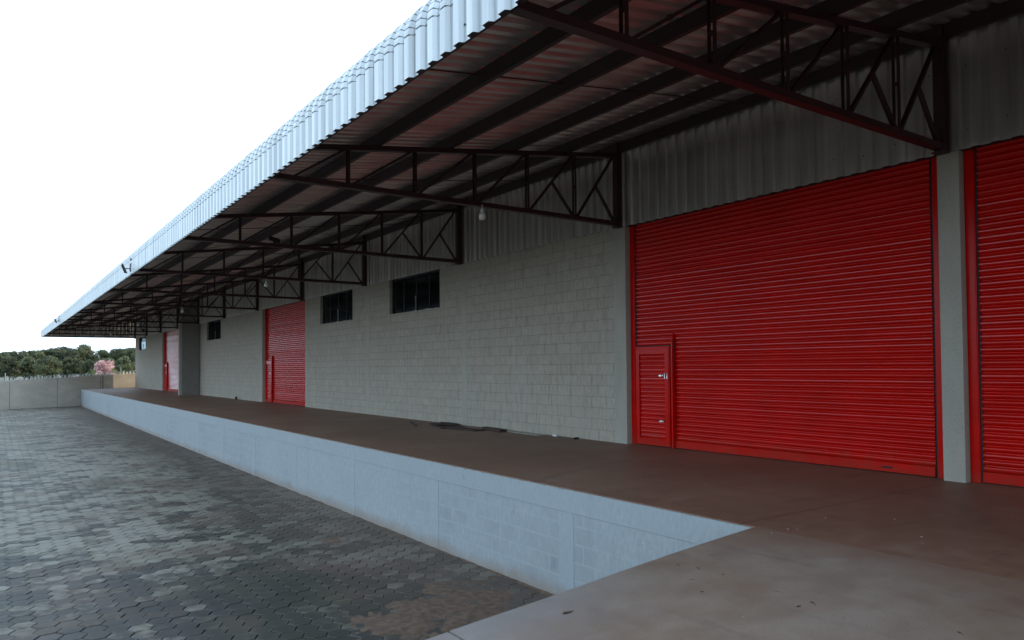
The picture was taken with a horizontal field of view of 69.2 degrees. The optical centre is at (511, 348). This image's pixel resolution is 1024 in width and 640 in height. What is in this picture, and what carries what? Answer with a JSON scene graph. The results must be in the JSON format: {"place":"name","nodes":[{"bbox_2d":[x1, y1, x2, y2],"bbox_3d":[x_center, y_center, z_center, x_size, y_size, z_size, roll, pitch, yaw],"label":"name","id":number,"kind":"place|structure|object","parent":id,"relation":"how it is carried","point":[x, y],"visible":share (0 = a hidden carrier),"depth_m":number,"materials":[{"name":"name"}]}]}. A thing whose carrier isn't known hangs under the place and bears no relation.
{"place":"outdoors","nodes":[
{"label":"outdoors","id":0,"kind":"place"},
{"bbox_2d":[0,375,78,380],"bbox_3d":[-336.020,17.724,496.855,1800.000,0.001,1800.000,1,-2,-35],"label":"ground","id":1,"kind":"structure","parent":0,"point":[7,377],"depth_m":287.64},
{"bbox_2d":[0,352,10,366],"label":"tree","id":2,"kind":"object","parent":1,"relation":"on","point":[1,363],"visible":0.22,"depth_m":152.34,"materials":[{"name":"green plant"}]},
{"bbox_2d":[0,356,20,379],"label":"tree","id":3,"kind":"object","parent":1,"relation":"on","point":[10,369],"visible":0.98,"depth_m":135.94,"materials":[{"name":"green plant"}]},
{"bbox_2d":[0,351,24,379],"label":"tree","id":4,"kind":"object","parent":1,"relation":"on","point":[15,354],"visible":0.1,"depth_m":156.94,"materials":[{"name":"green plant"}]},
{"bbox_2d":[18,357,41,378],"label":"tree","id":5,"kind":"object","parent":1,"relation":"on","point":[27,365],"visible":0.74,"depth_m":139.94,"materials":[{"name":"green plant"}]},
{"bbox_2d":[18,350,44,376],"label":"tree","id":6,"kind":"object","parent":1,"relation":"on","point":[36,354],"visible":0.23,"depth_m":156.98,"materials":[{"name":"green plant"}]},
{"bbox_2d":[34,355,62,377],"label":"tree","id":7,"kind":"object","parent":1,"relation":"on","point":[51,365],"visible":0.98,"depth_m":135.29,"materials":[{"name":"green plant"}]},
{"bbox_2d":[42,348,62,360],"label":"tree","id":8,"kind":"object","parent":1,"relation":"on","point":[48,352],"visible":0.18,"depth_m":162.28,"materials":[{"name":"green plant"}]},
{"bbox_2d":[56,346,71,359],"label":"tree","id":9,"kind":"object","parent":1,"relation":"on","point":[65,348],"visible":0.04,"depth_m":170.94,"materials":[{"name":"green plant"}]},
{"bbox_2d":[52,349,81,369],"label":"tree","id":10,"kind":"object","parent":1,"relation":"on","point":[61,354],"visible":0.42,"depth_m":153.43,"materials":[{"name":"green plant"}]},
{"bbox_2d":[0,371,134,409],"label":"boundary wall","id":11,"kind":"structure","parent":1,"relation":"on","point":[46,391],"depth_m":53.09,"materials":[{"name":"concrete"}]},
{"bbox_2d":[60,357,82,376],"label":"tree","id":12,"kind":"object","parent":1,"relation":"on","point":[71,366],"visible":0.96,"depth_m":144.02,"materials":[{"name":"green plant"}]},
{"bbox_2d":[71,343,99,375],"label":"tree","id":13,"kind":"object","parent":1,"relation":"on","point":[84,351],"visible":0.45,"depth_m":164.42,"materials":[{"name":"green plant"}]},
{"bbox_2d":[79,359,96,375],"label":"tree","id":14,"kind":"object","parent":1,"relation":"on","point":[87,366],"visible":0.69,"depth_m":140.55,"materials":[{"name":"green plant"}]},
{"bbox_2d":[95,349,108,360],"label":"tree","id":15,"kind":"object","parent":1,"relation":"on","point":[102,353],"visible":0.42,"depth_m":168.44,"materials":[{"name":"green plant"}]},
{"bbox_2d":[94,360,114,374],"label":"flowering tree","id":16,"kind":"object","parent":1,"relation":"on","point":[100,366],"visible":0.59,"depth_m":73.57,"materials":[{"name":"pink plant"}]},
{"bbox_2d":[97,357,115,370],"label":"tree","id":17,"kind":"object","parent":1,"relation":"on","point":[106,359],"visible":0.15,"depth_m":145.96,"materials":[{"name":"green plant"}]},
{"bbox_2d":[107,348,125,371],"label":"tree","id":18,"kind":"object","parent":1,"relation":"on","point":[116,354],"visible":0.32,"depth_m":168.12,"materials":[{"name":"green plant"}]},
{"bbox_2d":[115,355,134,373],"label":"tree","id":19,"kind":"object","parent":1,"relation":"on","point":[124,363],"visible":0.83,"depth_m":142.19,"materials":[{"name":"green plant"}]},
{"bbox_2d":[123,348,134,367],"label":"tree","id":20,"kind":"object","parent":1,"relation":"on","point":[130,352],"visible":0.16,"depth_m":167.50,"materials":[{"name":"green plant"}]},
{"bbox_2d":[426,632,460,639],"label":"ramp","id":21,"kind":"structure","parent":1,"relation":"on","point":[446,636],"depth_m":4.43,"materials":[{"name":"concrete"}]},
{"bbox_2d":[41,0,1023,486],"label":"warehouse","id":22,"kind":"structure","parent":1,"relation":"on","point":[789,230],"depth_m":10.76,"materials":[{"name":"metal"}]},
{"bbox_2d":[121,258,131,272],"bbox_3d":[-9.755,-2.100,18.800,0.260,0.381,0.150,0,-2,-23],"label":"floodlight","id":23,"kind":"object","parent":22,"relation":"attached to","point":[123,268],"visible":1,"depth_m":18.72,"materials":[{"name":"metal"}]},
{"bbox_2d":[140,337,145,349],"bbox_3d":[-27.389,-0.369,55.140,0.136,0.970,3.180,1,-2,-35],"label":"window","id":24,"kind":"structure","parent":22,"relation":"in","point":[141,337],"depth_m":55.13,"materials":[{"name":"metal"}]},
{"bbox_2d":[208,320,219,340],"bbox_3d":[-14.933,-0.913,37.306,0.136,0.970,2.900,1,-2,-35],"label":"window","id":25,"kind":"structure","parent":22,"relation":"in","point":[216,320],"depth_m":37.34,"materials":[{"name":"metal"}]},
{"bbox_2d":[268,235,280,243],"bbox_3d":[-4.792,-2.191,14.966,0.235,0.158,0.100,1,-2,-35],"label":"floodlight","id":26,"kind":"object","parent":22,"relation":"on","point":[273,239],"visible":1,"depth_m":14.94,"materials":[{"name":"metal"}]},
{"bbox_2d":[320,290,352,324],"bbox_3d":[-5.643,-1.319,24.004,0.136,0.970,2.760,1,-2,-35],"label":"window","id":27,"kind":"structure","parent":22,"relation":"in","point":[348,290],"depth_m":24.30,"materials":[{"name":"metal"}]},
{"bbox_2d":[390,270,439,314],"bbox_3d":[-2.554,-1.453,19.582,0.136,0.970,2.850,1,-2,-35],"label":"window","id":28,"kind":"structure","parent":22,"relation":"in","point":[416,297],"depth_m":19.60,"materials":[{"name":"metal"}]},
{"bbox_2d":[479,205,485,219],"bbox_3d":[-0.450,-2.051,11.192,0.108,0.238,0.106,1,-2,-35],"label":"pendant bulb","id":29,"kind":"object","parent":22,"relation":"hanging from","point":[482,215],"visible":1,"depth_m":11.16,"materials":[{"name":"white glass"}]},
{"bbox_2d":[81,387,1023,594],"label":"loading dock","id":30,"kind":"object","parent":1,"relation":"on","point":[553,514],"visible":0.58,"depth_m":9.32,"materials":[{"name":"concrete"}]},
{"bbox_2d":[429,423,465,428],"bbox_3d":[-1.509,1.782,17.195,0.564,0.018,1.500,0,-1,-17],"label":"board","id":31,"kind":"object","parent":30,"relation":"on","point":[441,426],"visible":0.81,"depth_m":16.78,"materials":[{"name":"brown wood"}]},
{"bbox_2d":[434,422,458,425],"bbox_3d":[-1.494,1.762,17.388,0.519,0.018,0.950,3,-3,5],"label":"board","id":32,"kind":"object","parent":31,"relation":"on","point":[447,423],"visible":0.86,"depth_m":17.16,"materials":[{"name":"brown wood"}]},
{"bbox_2d":[445,427,484,430],"bbox_3d":[-1.041,1.752,16.180,0.320,0.020,1.100,1,-2,-40],"label":"board","id":33,"kind":"object","parent":30,"relation":"on","point":[464,428],"visible":1,"depth_m":16.14,"materials":[{"name":"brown wood"}]},
{"bbox_2d":[482,427,506,431],"bbox_3d":[-0.390,1.723,15.842,0.177,0.050,0.900,0,-2,-28],"label":"board","id":34,"kind":"object","parent":30,"relation":"on","point":[495,429],"visible":0.96,"depth_m":15.72,"materials":[{"name":"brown wood"}]},
{"bbox_2d":[506,430,543,435],"bbox_3d":[0.082,1.728,15.379,0.236,0.010,1.900,0,-2,-32],"label":"board","id":35,"kind":"object","parent":30,"relation":"on","point":[521,432],"visible":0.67,"depth_m":15.04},
{"bbox_2d":[450,527,1023,639],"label":"ramp","id":36,"kind":"structure","parent":1,"relation":"on","point":[853,593],"depth_m":4.59,"materials":[{"name":"concrete"}]},
{"bbox_2d":[0,0,428,352],"label":"sky","id":37,"kind":"structure","parent":0,"point":[116,116],"materials":[{"name":"white"}]},
{"bbox_2d":[0,406,549,639],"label":"pavement","id":38,"kind":"structure","parent":0,"point":[111,529],"depth_m":10.57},
{"bbox_2d":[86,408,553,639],"bbox_3d":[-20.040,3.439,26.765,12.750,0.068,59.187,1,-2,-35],"label":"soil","id":39,"kind":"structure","parent":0,"point":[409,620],"depth_m":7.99,"materials":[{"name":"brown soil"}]}
]}

